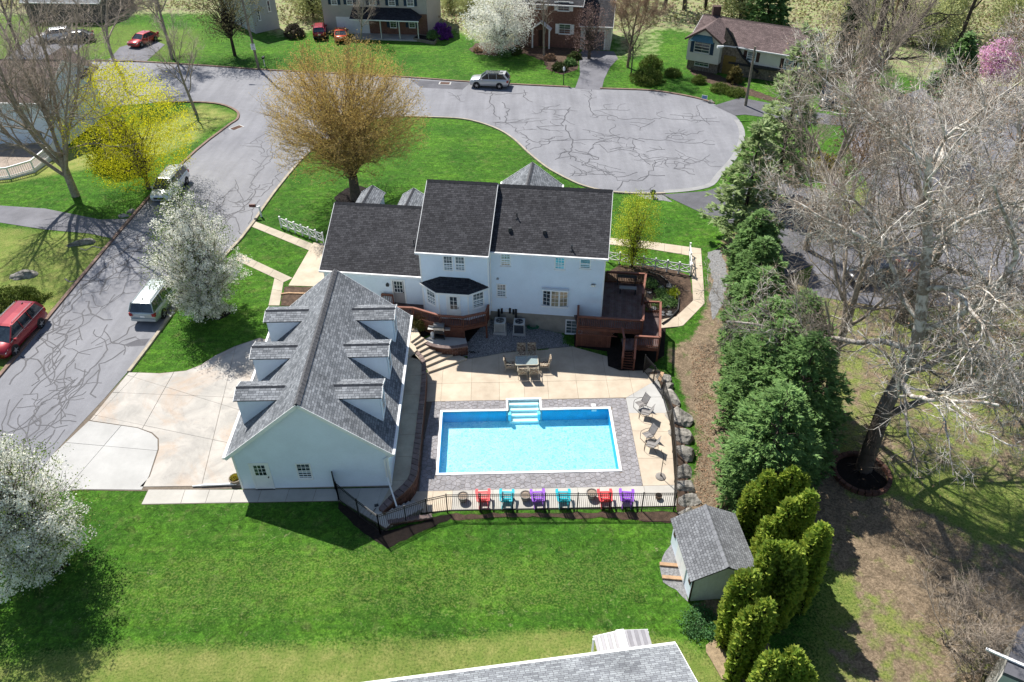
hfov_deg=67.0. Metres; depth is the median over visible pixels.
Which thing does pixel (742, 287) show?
evergreen tree
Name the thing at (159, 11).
bare tree
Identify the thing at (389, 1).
window
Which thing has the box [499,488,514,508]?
adirondack chair
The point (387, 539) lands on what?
mulch bed
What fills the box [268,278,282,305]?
path
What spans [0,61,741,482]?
road
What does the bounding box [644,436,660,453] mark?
sling chair
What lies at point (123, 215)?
boulder
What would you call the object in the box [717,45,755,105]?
street lamp
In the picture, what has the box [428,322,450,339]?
gas grill
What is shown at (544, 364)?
patio chair
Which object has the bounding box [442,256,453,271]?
window
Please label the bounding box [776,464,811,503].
arborvitae
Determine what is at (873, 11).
woodland tree
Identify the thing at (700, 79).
shrub
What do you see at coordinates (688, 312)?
path
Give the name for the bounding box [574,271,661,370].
side deck
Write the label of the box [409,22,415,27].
window
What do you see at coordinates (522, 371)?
patio chair
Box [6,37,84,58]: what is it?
driveway
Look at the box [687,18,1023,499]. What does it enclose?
sycamore
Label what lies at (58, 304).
kerb
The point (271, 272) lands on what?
path
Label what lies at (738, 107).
driveway
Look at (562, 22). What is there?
house
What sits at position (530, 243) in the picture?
house
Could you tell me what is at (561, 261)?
window
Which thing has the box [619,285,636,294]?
bench
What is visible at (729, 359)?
evergreen tree
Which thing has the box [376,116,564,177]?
kerb
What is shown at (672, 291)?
shrub
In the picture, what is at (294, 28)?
shrub
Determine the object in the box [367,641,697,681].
house
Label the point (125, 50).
driveway
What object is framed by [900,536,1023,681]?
bare shrub
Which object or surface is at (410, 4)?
window
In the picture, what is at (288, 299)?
mulch bed
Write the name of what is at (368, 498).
path
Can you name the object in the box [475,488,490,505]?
adirondack chair
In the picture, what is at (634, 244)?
leafing tree
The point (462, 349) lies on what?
retaining wall
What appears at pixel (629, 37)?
bare tree
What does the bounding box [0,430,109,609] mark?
blossom tree
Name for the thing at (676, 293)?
bed edging
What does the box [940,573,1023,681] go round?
bare shrub
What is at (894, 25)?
woodland tree
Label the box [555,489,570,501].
adirondack chair
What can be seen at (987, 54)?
flowering tree
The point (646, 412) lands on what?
sling chair
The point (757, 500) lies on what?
arborvitae
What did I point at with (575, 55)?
shrub
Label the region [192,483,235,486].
drain pipe
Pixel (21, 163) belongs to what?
porch deck
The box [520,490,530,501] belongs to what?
flower pot
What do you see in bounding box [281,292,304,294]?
timber edging
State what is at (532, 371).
patio chair
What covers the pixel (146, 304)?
parked car
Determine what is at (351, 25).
garage door
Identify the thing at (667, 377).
boulder
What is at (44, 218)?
driveway
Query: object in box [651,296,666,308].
shrub
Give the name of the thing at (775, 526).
arborvitae
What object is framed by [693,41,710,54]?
window
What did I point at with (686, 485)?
boulder
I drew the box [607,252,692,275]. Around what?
white fence
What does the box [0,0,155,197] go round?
bare tree
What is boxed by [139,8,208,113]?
bare tree
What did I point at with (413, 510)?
garden steps
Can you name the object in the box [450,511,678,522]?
mulch bed
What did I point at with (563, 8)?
window
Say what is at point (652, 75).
shrub
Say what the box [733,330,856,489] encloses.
evergreen tree
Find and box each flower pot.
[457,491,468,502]
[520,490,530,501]
[586,488,596,499]
[655,492,661,499]
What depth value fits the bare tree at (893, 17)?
76.50 m
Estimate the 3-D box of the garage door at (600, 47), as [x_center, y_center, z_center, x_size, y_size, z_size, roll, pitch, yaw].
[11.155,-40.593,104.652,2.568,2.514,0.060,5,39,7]
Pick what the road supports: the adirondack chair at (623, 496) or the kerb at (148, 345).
the kerb at (148, 345)
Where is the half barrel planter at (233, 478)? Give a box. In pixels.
[228,473,239,484]
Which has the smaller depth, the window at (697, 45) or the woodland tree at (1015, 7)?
the window at (697, 45)
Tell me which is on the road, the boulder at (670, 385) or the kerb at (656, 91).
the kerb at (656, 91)
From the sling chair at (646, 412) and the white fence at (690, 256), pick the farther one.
the white fence at (690, 256)
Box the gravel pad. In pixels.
[660,545,687,600]
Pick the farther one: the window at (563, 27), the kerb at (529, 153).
the window at (563, 27)
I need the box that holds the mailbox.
[249,204,261,216]
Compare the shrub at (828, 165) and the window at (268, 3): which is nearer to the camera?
the shrub at (828, 165)
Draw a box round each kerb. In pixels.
[0,124,230,376]
[96,60,569,87]
[127,150,312,371]
[152,101,239,123]
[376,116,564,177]
[564,177,664,193]
[600,87,714,103]
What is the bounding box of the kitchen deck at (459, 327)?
[381,293,489,337]
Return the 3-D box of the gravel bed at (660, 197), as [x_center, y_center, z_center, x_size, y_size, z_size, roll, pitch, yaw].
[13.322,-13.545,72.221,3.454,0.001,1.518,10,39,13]
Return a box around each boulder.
[9,269,37,279]
[67,238,95,246]
[118,213,129,217]
[656,374,671,381]
[659,388,679,405]
[663,382,673,388]
[664,406,693,426]
[668,427,693,444]
[677,445,694,461]
[677,464,691,478]
[677,480,694,492]
[678,493,701,506]
[678,507,692,514]
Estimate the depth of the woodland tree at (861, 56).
98.84 m
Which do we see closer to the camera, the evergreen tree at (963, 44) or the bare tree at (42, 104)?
the bare tree at (42, 104)
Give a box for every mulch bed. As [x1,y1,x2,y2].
[39,562,68,575]
[199,311,230,319]
[281,286,311,305]
[334,186,365,202]
[338,502,451,548]
[418,327,480,352]
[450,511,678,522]
[469,41,578,74]
[574,328,665,369]
[607,265,692,316]
[646,273,677,320]
[686,66,779,100]
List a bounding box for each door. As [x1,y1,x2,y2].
[250,464,275,489]
[336,17,369,33]
[392,281,406,303]
[447,295,460,319]
[538,30,542,45]
[585,31,604,49]
[675,545,681,568]
[679,557,686,582]
[721,55,735,73]
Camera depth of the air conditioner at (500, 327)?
54.94 m
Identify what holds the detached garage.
on the ground
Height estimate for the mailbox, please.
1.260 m
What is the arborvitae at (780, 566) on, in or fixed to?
on the ground
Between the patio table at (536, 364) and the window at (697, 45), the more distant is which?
the window at (697, 45)
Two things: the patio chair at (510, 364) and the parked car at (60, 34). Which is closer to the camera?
the patio chair at (510, 364)
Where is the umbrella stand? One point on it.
(660, 476)
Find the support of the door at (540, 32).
in the house at (562, 22)
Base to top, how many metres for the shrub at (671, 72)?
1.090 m
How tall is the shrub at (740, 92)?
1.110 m
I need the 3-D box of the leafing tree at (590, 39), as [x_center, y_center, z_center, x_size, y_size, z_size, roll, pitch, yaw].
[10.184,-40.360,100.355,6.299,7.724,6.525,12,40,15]
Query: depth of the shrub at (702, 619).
37.53 m
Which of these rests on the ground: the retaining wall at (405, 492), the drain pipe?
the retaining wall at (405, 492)
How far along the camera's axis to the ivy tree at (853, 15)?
93.53 m
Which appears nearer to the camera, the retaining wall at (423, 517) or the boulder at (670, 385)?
the retaining wall at (423, 517)
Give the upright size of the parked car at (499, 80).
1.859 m
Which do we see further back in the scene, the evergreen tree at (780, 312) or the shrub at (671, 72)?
the shrub at (671, 72)
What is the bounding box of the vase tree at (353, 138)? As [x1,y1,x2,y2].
[251,27,431,200]
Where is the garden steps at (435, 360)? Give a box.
[408,327,466,372]
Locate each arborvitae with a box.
[713,566,763,651]
[722,596,778,681]
[735,468,787,541]
[746,644,818,681]
[749,495,799,557]
[751,539,808,633]
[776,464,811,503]
[786,487,820,544]
[794,519,833,615]
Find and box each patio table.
[515,355,538,372]
[617,271,636,285]
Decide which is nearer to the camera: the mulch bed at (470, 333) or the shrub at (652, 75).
the mulch bed at (470, 333)
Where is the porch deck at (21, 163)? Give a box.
[0,139,56,179]
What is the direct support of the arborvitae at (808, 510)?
on the ground
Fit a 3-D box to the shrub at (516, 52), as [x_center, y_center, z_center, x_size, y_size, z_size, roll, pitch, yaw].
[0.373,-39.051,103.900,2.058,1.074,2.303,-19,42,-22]
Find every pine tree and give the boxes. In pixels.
[696,117,786,241]
[747,21,826,199]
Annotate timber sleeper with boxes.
[659,562,677,567]
[662,575,681,580]
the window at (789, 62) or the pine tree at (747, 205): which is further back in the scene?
the window at (789, 62)
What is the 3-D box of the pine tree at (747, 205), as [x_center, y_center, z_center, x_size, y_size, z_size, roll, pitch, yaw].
[19.240,-12.617,62.471,6.594,10.970,6.739,-11,39,-13]
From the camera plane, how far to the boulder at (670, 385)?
51.09 m
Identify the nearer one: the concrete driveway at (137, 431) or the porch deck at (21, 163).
the concrete driveway at (137, 431)
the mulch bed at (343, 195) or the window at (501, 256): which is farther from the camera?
the mulch bed at (343, 195)
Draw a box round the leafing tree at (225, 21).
[175,0,270,55]
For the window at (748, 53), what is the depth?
95.24 m
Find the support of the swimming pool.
in the patio
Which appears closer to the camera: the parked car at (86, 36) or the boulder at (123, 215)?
the boulder at (123, 215)
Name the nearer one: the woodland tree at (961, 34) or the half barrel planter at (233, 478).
the half barrel planter at (233, 478)
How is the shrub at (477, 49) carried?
on the mulch bed at (559, 53)
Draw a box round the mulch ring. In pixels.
[831,451,892,496]
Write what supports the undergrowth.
on the ground
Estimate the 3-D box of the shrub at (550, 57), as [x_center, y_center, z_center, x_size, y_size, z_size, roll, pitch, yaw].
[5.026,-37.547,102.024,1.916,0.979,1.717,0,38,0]
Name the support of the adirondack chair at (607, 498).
on the patio
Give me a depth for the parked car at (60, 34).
108.86 m
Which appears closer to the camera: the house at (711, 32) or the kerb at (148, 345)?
the kerb at (148, 345)
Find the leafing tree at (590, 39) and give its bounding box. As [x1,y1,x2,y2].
[565,0,611,58]
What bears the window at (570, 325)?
in the house at (530, 243)
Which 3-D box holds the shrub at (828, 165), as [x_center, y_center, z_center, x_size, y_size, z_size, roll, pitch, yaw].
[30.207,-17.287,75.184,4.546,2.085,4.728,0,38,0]
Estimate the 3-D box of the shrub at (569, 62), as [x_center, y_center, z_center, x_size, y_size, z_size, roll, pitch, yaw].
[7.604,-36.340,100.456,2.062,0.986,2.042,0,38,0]
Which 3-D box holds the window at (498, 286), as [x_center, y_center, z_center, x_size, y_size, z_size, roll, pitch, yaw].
[-0.745,-3.518,54.205,0.747,1.159,0.100,4,39,6]
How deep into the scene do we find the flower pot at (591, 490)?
43.72 m
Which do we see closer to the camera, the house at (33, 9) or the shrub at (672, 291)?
the shrub at (672, 291)
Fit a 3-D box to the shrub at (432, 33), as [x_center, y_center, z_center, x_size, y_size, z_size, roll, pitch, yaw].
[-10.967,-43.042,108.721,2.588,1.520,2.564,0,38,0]
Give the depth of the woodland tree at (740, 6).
113.52 m
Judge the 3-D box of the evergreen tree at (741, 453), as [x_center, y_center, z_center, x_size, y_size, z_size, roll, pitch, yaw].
[14.287,5.888,42.074,6.943,8.797,6.653,0,38,0]
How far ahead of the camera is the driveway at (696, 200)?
68.97 m
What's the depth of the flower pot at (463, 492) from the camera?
43.61 m
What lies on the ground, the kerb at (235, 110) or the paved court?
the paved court
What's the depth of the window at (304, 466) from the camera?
42.38 m
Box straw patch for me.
[706,639,744,681]
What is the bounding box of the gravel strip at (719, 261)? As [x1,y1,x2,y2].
[707,250,727,319]
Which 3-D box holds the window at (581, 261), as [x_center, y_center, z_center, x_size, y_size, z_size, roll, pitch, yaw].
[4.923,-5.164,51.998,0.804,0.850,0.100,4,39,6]
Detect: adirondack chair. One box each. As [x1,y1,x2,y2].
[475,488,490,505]
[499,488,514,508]
[530,488,544,508]
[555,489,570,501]
[597,488,612,509]
[619,488,634,502]
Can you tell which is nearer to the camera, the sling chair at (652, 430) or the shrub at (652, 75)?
the sling chair at (652, 430)
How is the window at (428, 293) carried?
in the house at (530, 243)
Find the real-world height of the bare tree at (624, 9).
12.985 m
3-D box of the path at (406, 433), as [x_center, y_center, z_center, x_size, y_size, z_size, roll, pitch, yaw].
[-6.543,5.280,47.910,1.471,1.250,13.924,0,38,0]
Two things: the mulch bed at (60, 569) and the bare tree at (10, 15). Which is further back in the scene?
the bare tree at (10, 15)
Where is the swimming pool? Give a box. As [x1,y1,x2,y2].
[436,398,621,475]
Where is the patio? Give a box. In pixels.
[410,347,676,513]
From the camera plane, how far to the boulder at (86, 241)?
63.95 m
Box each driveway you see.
[0,205,126,237]
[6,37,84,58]
[37,338,265,491]
[108,41,164,62]
[575,50,617,89]
[663,184,848,276]
[714,98,919,145]
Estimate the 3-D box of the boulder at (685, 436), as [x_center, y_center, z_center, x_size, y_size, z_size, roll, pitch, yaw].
[10.396,6.074,47.719,1.698,1.112,1.405,0,38,0]
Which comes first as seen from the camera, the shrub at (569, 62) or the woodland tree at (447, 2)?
the shrub at (569, 62)
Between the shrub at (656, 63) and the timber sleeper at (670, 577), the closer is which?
the timber sleeper at (670, 577)
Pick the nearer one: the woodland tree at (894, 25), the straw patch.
the straw patch
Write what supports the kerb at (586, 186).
on the road
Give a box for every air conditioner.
[493,317,506,335]
[512,318,525,336]
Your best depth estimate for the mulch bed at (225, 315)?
56.15 m
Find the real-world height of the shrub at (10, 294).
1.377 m
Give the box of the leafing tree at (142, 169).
[51,59,201,193]
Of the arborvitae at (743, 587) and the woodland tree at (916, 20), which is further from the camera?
the woodland tree at (916, 20)
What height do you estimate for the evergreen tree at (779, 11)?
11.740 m
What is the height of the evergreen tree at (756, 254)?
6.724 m
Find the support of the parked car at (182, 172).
on the road
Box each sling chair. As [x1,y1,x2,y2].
[633,392,650,408]
[639,405,654,420]
[640,423,658,443]
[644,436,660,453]
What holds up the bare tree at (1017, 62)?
on the ground
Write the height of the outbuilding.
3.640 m
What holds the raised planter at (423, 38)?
on the ground
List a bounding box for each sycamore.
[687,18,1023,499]
[840,2,1023,339]
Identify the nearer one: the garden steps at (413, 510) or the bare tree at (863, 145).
the garden steps at (413, 510)
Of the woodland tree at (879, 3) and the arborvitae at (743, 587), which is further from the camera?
the woodland tree at (879, 3)
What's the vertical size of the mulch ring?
0.300 m
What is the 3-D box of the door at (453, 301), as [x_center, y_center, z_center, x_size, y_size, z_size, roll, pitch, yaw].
[-4.057,-2.320,53.754,1.000,2.030,0.100,4,39,6]
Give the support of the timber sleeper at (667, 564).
on the gravel pad
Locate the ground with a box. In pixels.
[0,0,1023,681]
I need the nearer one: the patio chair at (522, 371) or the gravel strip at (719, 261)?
the patio chair at (522, 371)
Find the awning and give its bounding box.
[591,629,651,651]
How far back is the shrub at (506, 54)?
103.04 m
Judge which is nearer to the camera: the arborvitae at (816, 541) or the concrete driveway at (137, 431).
the arborvitae at (816, 541)
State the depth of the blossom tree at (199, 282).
52.48 m
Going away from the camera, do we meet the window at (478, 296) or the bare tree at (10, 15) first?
the window at (478, 296)
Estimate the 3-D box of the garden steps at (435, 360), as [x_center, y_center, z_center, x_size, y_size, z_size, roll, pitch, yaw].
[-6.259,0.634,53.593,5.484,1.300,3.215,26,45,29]
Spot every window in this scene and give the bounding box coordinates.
[16,105,33,118]
[266,0,271,11]
[295,463,313,479]
[388,0,395,5]
[390,21,396,27]
[406,0,413,6]
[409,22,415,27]
[426,289,435,306]
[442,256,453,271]
[454,257,465,271]
[472,291,484,309]
[496,283,506,297]
[500,255,510,266]
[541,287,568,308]
[554,258,564,270]
[558,1,569,11]
[559,24,570,34]
[565,319,582,334]
[579,260,590,269]
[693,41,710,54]
[694,61,708,67]
[746,51,756,62]
[783,58,793,69]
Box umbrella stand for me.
[655,450,665,480]
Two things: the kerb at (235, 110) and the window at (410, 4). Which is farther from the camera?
the window at (410, 4)
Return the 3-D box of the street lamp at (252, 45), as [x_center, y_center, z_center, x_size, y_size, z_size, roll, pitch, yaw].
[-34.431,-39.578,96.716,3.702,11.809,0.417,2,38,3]
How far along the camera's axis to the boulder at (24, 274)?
60.09 m
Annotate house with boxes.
[0,47,104,149]
[18,0,133,22]
[219,0,279,32]
[319,161,612,334]
[321,0,440,40]
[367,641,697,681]
[511,0,584,48]
[685,5,823,85]
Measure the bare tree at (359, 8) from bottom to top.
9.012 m
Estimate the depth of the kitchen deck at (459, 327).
54.03 m
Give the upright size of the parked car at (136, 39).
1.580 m
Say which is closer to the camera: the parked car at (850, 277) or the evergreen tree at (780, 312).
the evergreen tree at (780, 312)
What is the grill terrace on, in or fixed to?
on the ground
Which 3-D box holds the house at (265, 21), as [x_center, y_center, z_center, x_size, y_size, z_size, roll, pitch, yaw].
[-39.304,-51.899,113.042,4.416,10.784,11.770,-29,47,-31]
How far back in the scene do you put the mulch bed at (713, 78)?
95.25 m
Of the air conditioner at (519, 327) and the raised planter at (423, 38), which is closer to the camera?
the air conditioner at (519, 327)
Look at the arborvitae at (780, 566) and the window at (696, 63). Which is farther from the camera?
the window at (696, 63)
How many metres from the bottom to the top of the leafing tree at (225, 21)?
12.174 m
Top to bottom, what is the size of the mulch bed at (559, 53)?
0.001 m
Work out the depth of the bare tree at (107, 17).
90.84 m
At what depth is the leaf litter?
48.84 m
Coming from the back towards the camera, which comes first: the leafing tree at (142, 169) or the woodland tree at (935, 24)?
the woodland tree at (935, 24)
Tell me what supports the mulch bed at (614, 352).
on the ground
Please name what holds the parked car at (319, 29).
on the ground
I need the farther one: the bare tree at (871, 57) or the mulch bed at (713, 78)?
the mulch bed at (713, 78)
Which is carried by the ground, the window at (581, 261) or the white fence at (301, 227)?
the white fence at (301, 227)
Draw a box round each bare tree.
[0,0,29,56]
[0,0,30,49]
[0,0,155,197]
[54,0,157,81]
[124,0,173,58]
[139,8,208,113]
[350,0,381,41]
[522,0,561,55]
[610,0,674,67]
[621,27,648,73]
[753,0,979,250]
[780,79,1023,390]
[824,0,974,116]
[829,68,905,218]
[979,10,1023,194]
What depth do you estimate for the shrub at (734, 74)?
94.42 m
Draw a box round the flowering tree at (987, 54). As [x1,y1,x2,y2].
[976,35,1023,92]
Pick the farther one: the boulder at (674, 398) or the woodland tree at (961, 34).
the woodland tree at (961, 34)
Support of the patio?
on the ground
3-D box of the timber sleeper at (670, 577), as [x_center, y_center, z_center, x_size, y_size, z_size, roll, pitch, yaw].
[8.279,12.142,39.642,1.164,0.120,0.200,4,38,5]
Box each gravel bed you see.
[467,321,568,358]
[639,194,671,201]
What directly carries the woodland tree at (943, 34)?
on the ground
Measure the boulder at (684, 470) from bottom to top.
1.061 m
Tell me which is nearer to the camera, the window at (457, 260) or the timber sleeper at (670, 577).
the timber sleeper at (670, 577)
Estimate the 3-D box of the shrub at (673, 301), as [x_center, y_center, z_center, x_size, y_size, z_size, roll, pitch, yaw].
[12.008,-3.069,58.810,1.423,0.595,1.444,-23,43,-26]
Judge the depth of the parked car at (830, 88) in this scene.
88.59 m
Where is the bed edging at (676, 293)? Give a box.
[648,271,679,323]
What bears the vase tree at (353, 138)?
on the mulch bed at (343, 195)
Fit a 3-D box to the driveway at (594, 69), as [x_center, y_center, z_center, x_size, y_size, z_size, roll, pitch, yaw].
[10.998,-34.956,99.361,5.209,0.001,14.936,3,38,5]
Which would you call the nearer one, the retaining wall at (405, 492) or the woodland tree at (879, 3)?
the retaining wall at (405, 492)
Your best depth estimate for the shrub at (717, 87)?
92.44 m
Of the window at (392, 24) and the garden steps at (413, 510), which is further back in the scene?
the window at (392, 24)
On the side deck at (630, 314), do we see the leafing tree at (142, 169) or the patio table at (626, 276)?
the patio table at (626, 276)
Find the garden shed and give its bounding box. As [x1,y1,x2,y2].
[670,504,753,601]
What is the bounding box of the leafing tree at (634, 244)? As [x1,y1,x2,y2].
[611,188,665,267]
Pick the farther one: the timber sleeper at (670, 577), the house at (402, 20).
the house at (402, 20)
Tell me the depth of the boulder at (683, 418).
48.64 m
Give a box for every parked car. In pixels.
[0,300,47,358]
[36,25,70,42]
[57,29,94,42]
[127,30,158,47]
[128,278,181,321]
[150,164,189,200]
[311,22,326,38]
[333,27,347,41]
[470,70,510,89]
[819,82,836,107]
[846,259,905,287]
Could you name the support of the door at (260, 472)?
in the detached garage
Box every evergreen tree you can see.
[707,380,833,512]
[710,316,825,453]
[715,294,804,393]
[716,265,788,351]
[720,208,783,279]
[721,235,791,310]
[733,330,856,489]
[742,0,792,26]
[743,287,845,405]
[923,30,981,101]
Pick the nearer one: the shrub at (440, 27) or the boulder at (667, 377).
the boulder at (667, 377)
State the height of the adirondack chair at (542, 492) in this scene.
1.052 m
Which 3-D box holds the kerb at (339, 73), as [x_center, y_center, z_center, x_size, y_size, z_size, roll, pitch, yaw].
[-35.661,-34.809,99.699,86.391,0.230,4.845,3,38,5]
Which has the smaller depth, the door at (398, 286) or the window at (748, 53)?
the door at (398, 286)
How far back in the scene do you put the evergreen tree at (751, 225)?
59.20 m
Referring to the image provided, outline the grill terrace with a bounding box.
[425,336,467,356]
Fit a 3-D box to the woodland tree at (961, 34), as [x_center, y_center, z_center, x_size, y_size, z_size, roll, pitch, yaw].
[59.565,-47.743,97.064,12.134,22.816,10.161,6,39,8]
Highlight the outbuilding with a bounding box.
[985,625,1023,681]
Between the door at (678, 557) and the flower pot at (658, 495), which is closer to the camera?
the door at (678, 557)
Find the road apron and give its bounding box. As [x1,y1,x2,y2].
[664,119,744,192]
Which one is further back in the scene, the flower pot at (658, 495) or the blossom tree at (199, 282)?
the blossom tree at (199, 282)
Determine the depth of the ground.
41.35 m
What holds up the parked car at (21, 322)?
on the ground
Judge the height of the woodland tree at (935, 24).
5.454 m
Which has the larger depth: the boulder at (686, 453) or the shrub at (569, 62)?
the shrub at (569, 62)
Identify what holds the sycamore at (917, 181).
on the ground
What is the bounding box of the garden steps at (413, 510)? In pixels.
[384,500,422,526]
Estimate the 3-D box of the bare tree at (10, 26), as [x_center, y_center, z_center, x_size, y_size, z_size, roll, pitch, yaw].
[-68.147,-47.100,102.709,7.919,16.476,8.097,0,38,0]
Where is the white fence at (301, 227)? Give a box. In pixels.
[278,216,324,243]
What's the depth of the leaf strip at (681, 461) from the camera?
45.88 m
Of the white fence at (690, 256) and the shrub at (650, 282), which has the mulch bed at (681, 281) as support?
the shrub at (650, 282)
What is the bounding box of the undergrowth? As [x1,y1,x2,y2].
[2,0,1023,47]
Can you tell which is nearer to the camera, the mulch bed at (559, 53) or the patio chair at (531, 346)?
the patio chair at (531, 346)
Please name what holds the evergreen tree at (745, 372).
on the ground
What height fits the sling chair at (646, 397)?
1.012 m
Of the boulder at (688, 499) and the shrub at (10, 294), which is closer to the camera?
the boulder at (688, 499)
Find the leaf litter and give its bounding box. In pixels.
[690,344,735,509]
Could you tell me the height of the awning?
3.275 m
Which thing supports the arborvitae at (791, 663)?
on the ground
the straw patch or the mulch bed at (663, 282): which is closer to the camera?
the straw patch
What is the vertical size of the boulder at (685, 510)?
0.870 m
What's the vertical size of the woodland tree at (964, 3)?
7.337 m
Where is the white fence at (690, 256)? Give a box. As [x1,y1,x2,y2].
[688,242,692,264]
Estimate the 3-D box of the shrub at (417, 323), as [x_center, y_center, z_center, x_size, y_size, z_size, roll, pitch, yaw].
[-6.639,-1.440,54.615,1.895,1.330,1.879,12,40,15]
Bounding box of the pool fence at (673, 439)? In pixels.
[331,354,677,533]
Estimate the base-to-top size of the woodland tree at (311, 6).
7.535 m
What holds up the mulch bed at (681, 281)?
on the ground
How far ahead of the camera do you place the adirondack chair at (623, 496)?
43.51 m
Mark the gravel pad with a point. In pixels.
(669, 557)
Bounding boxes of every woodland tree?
[282,0,322,17]
[440,0,462,11]
[456,0,482,17]
[715,0,766,18]
[829,15,886,63]
[830,0,895,29]
[871,0,875,22]
[884,13,912,41]
[895,0,937,40]
[906,0,970,50]
[908,14,949,42]
[935,0,984,36]
[954,0,981,47]
[984,0,1023,36]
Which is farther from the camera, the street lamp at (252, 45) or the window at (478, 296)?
the street lamp at (252, 45)
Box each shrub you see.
[0,283,53,312]
[83,114,152,174]
[283,22,306,39]
[410,312,427,331]
[426,29,441,41]
[432,21,453,39]
[473,46,482,52]
[498,49,510,57]
[509,46,522,55]
[543,52,556,60]
[551,61,568,72]
[564,57,577,66]
[567,51,581,59]
[628,66,666,86]
[639,54,663,69]
[642,276,658,288]
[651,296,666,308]
[653,287,669,298]
[664,67,682,78]
[664,294,678,308]
[666,285,680,296]
[676,600,717,644]
[691,74,707,84]
[708,81,730,93]
[725,65,743,84]
[725,85,745,98]
[801,150,845,178]
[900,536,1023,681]
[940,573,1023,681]
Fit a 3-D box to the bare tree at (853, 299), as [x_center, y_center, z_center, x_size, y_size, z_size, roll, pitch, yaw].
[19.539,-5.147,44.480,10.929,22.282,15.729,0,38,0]
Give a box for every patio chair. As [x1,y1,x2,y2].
[503,355,515,369]
[517,342,526,357]
[517,366,527,378]
[527,342,536,360]
[528,366,538,379]
[539,354,551,370]
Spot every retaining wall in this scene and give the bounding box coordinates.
[379,351,426,513]
[387,513,432,525]
[424,339,467,355]
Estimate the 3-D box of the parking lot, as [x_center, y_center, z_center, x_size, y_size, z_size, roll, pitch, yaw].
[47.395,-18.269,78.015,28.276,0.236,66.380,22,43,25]
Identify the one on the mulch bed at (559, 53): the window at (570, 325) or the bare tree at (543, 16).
the bare tree at (543, 16)
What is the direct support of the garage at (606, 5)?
on the ground
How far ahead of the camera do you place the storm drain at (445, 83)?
95.49 m
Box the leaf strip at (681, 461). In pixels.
[655,369,688,511]
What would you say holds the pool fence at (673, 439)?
on the ground
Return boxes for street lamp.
[241,0,259,68]
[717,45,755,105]
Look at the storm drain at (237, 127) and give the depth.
84.87 m
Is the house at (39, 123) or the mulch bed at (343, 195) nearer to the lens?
the mulch bed at (343, 195)
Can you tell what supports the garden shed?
on the ground
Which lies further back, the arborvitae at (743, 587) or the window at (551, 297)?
the window at (551, 297)
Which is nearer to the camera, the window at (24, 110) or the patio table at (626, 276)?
the patio table at (626, 276)
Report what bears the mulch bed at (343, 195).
on the ground
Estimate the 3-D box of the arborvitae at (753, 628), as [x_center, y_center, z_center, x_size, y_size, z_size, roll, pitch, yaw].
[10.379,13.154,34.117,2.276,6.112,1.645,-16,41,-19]
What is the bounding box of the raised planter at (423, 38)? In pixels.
[413,34,436,44]
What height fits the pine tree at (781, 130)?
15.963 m
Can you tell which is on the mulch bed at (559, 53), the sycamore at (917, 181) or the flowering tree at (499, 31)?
the flowering tree at (499, 31)
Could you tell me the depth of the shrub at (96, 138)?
74.39 m
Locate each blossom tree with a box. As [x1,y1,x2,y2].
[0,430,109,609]
[138,178,257,327]
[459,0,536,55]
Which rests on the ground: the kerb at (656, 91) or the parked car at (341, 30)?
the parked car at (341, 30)
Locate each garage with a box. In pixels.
[222,269,412,506]
[579,0,615,49]
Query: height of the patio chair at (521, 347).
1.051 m
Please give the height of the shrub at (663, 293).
0.615 m
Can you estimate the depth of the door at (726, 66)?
96.76 m
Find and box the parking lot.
[808,86,1023,308]
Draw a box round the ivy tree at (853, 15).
[827,0,871,75]
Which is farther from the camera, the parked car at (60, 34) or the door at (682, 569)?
the parked car at (60, 34)
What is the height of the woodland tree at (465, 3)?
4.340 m
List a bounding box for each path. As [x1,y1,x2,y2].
[142,487,390,530]
[236,255,291,282]
[252,221,311,249]
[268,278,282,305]
[381,354,421,503]
[610,238,704,327]
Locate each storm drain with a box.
[229,125,244,129]
[439,82,450,84]
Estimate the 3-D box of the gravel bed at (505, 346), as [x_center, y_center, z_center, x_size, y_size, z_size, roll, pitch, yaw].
[0.537,-0.349,55.276,7.848,1.144,3.218,-6,39,-7]
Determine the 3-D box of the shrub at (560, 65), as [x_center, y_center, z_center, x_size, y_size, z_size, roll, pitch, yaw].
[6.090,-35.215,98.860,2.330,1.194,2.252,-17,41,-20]
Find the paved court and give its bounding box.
[288,242,324,286]

